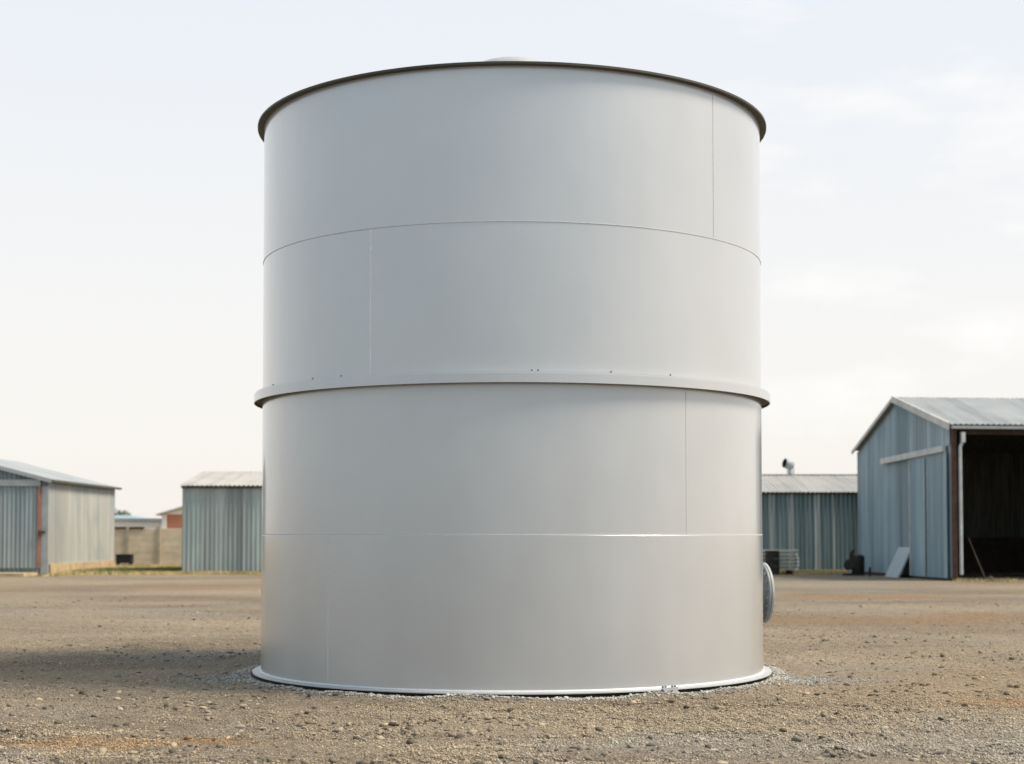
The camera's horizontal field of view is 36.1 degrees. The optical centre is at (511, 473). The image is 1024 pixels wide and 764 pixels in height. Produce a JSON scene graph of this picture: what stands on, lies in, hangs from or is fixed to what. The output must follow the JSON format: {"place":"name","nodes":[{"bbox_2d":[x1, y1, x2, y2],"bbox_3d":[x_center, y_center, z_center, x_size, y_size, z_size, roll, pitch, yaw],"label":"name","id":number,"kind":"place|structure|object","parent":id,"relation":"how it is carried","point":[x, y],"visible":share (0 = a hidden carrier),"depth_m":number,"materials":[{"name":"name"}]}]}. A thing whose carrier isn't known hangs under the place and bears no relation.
{"place":"outdoors","nodes":[
{"label":"outdoors","id":0,"kind":"place"},
{"bbox_2d":[60,566,181,574],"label":"green grass","id":1,"kind":"structure","parent":0,"point":[125,569],"depth_m":67.30,"materials":[{"name":"green plant"}]},
{"bbox_2d":[115,515,161,528],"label":"white building","id":2,"kind":"structure","parent":0,"point":[134,521],"depth_m":109.94,"materials":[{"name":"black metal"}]},
{"bbox_2d":[156,506,181,528],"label":"brick building","id":3,"kind":"structure","parent":0,"point":[171,518],"depth_m":104.95,"materials":[{"name":"red brick"}]},
{"bbox_2d":[0,565,1023,763],"bbox_3d":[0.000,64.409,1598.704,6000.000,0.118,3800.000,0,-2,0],"label":"ground","id":4,"kind":"structure","parent":0,"point":[230,594],"depth_m":17.65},
{"bbox_2d":[0,459,121,575],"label":"corrugated shed","id":5,"kind":"structure","parent":4,"relation":"on","point":[52,521],"depth_m":64.37,"materials":[{"name":"metal"}]},
{"bbox_2d":[0,487,44,567],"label":"sliding door","id":6,"kind":"structure","parent":5,"relation":"in","point":[20,507],"depth_m":63.26,"materials":[{"name":"grey metal"}]},
{"bbox_2d":[115,510,130,514],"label":"distant tree","id":7,"kind":"object","parent":4,"relation":"on","point":[120,512],"visible":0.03,"depth_m":140.73,"materials":[{"name":"green plant"}]},
{"bbox_2d":[115,554,133,564],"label":"black trough","id":8,"kind":"object","parent":4,"relation":"on","point":[125,558],"visible":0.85,"depth_m":81.23,"materials":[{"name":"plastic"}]},
{"bbox_2d":[114,526,181,565],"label":"concrete fence","id":9,"kind":"object","parent":4,"relation":"on","point":[157,546],"visible":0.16,"depth_m":82.88,"materials":[{"name":"beige concrete"}]},
{"bbox_2d":[180,471,261,571],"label":"corrugated shed","id":10,"kind":"structure","parent":4,"relation":"on","point":[221,521],"depth_m":65.36,"materials":[{"name":"grey metal"}]},
{"bbox_2d":[0,638,1023,763],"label":"pebbles","id":11,"kind":"object","parent":4,"relation":"on","point":[1012,741],"visible":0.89,"depth_m":13.29,"materials":[{"name":"stone"}]},
{"bbox_2d":[0,597,1023,763],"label":"earth clods","id":12,"kind":"object","parent":4,"relation":"on","point":[405,731],"visible":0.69,"depth_m":13.22,"materials":[{"name":"soil"}]},
{"bbox_2d":[232,664,794,701],"bbox_3d":[0.004,2.312,18.433,6.550,0.097,6.601,0,-2,0],"label":"crushed stone","id":13,"kind":"object","parent":4,"relation":"on","point":[776,675],"visible":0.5,"depth_m":15.92,"materials":[{"name":"grey gravel"}]},
{"bbox_2d":[252,56,774,697],"bbox_3d":[0.063,-1.230,18.563,6.147,7.356,6.020,0,-2,0],"label":"steel tank","id":14,"kind":"object","parent":13,"relation":"on","point":[512,398],"visible":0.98,"depth_m":15.92,"materials":[{"name":"metal"}]},
{"bbox_2d":[780,567,797,569],"bbox_3d":[10.914,3.937,64.795,1.593,0.104,0.896,0,-2,0],"label":"timber bundle","id":15,"kind":"object","parent":4,"relation":"on","point":[793,568],"visible":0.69,"depth_m":64.35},
{"bbox_2d":[780,564,798,566],"bbox_3d":[10.979,3.787,64.801,1.599,0.104,0.896,0,-2,0],"label":"timber bundle","id":16,"kind":"object","parent":15,"relation":"on","point":[796,565],"visible":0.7,"depth_m":64.36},
{"bbox_2d":[763,560,798,562],"bbox_3d":[10.989,3.637,64.807,1.578,0.104,0.896,0,-2,0],"label":"timber bundle","id":17,"kind":"object","parent":16,"relation":"on","point":[795,561],"visible":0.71,"depth_m":64.36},
{"bbox_2d":[763,556,798,558],"bbox_3d":[10.971,3.487,64.813,1.590,0.104,0.896,0,-2,0],"label":"timber bundle","id":18,"kind":"object","parent":17,"relation":"on","point":[794,557],"visible":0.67,"depth_m":64.37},
{"bbox_2d":[763,553,797,555],"bbox_3d":[10.924,3.337,64.819,1.593,0.104,0.896,0,-2,0],"label":"timber bundle","id":19,"kind":"object","parent":18,"relation":"on","point":[795,554],"visible":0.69,"depth_m":64.38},
{"bbox_2d":[763,549,798,551],"bbox_3d":[10.957,3.188,64.825,1.579,0.104,0.896,0,-2,0],"label":"timber bundle","id":20,"kind":"object","parent":19,"relation":"on","point":[794,550],"visible":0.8,"depth_m":64.38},
{"bbox_2d":[762,458,857,570],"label":"corrugated shed","id":21,"kind":"structure","parent":4,"relation":"on","point":[812,519],"depth_m":67.67,"materials":[{"name":"metal"}]},
{"bbox_2d":[885,547,908,577],"bbox_3d":[14.668,3.380,59.565,0.614,1.166,1.440,0,-2,-6],"label":"metal sheet","id":22,"kind":"object","parent":4,"relation":"on","point":[898,563],"visible":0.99,"depth_m":59.50,"materials":[{"name":"grey metal"}]},
{"bbox_2d":[851,396,1023,580],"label":"corrugated barn","id":23,"kind":"structure","parent":4,"relation":"on","point":[940,481],"depth_m":61.07,"materials":[{"name":"blue metal"}]},
{"bbox_2d":[968,538,985,579],"bbox_3d":[16.300,3.001,54.961,0.087,1.502,0.920,1,-2,-25],"label":"leaning pole","id":24,"kind":"object","parent":4,"relation":"on","point":[976,558],"visible":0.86,"depth_m":55.00,"materials":[{"name":"grey metal"}]},
{"bbox_2d":[0,0,1023,517],"label":"sky","id":25,"kind":"structure","parent":0,"point":[892,145],"materials":[{"name":"white"}]},
{"bbox_2d":[36,563,1023,581],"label":"dry grass","id":26,"kind":"structure","parent":0,"point":[795,572],"depth_m":64.55,"materials":[{"name":"beige plant"}]},
{"bbox_2d":[162,671,911,688],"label":"grey gravel","id":27,"kind":"structure","parent":0,"point":[229,679],"depth_m":17.40,"materials":[{"name":"grey gravel"}]},
{"bbox_2d":[765,551,779,574],"bbox_3d":[10.620,3.636,64.007,0.600,0.960,0.600,0,-2,0],"label":"crate","id":28,"kind":"object","parent":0,"point":[772,559],"visible":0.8,"depth_m":63.76,"materials":[{"name":"black metal"}]},
{"bbox_2d":[842,549,864,575],"bbox_3d":[13.604,3.538,62.474,0.851,1.045,0.630,0,-2,0],"label":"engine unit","id":29,"kind":"object","parent":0,"point":[854,565],"visible":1,"depth_m":62.30,"materials":[{"name":"black metal"}]}
]}

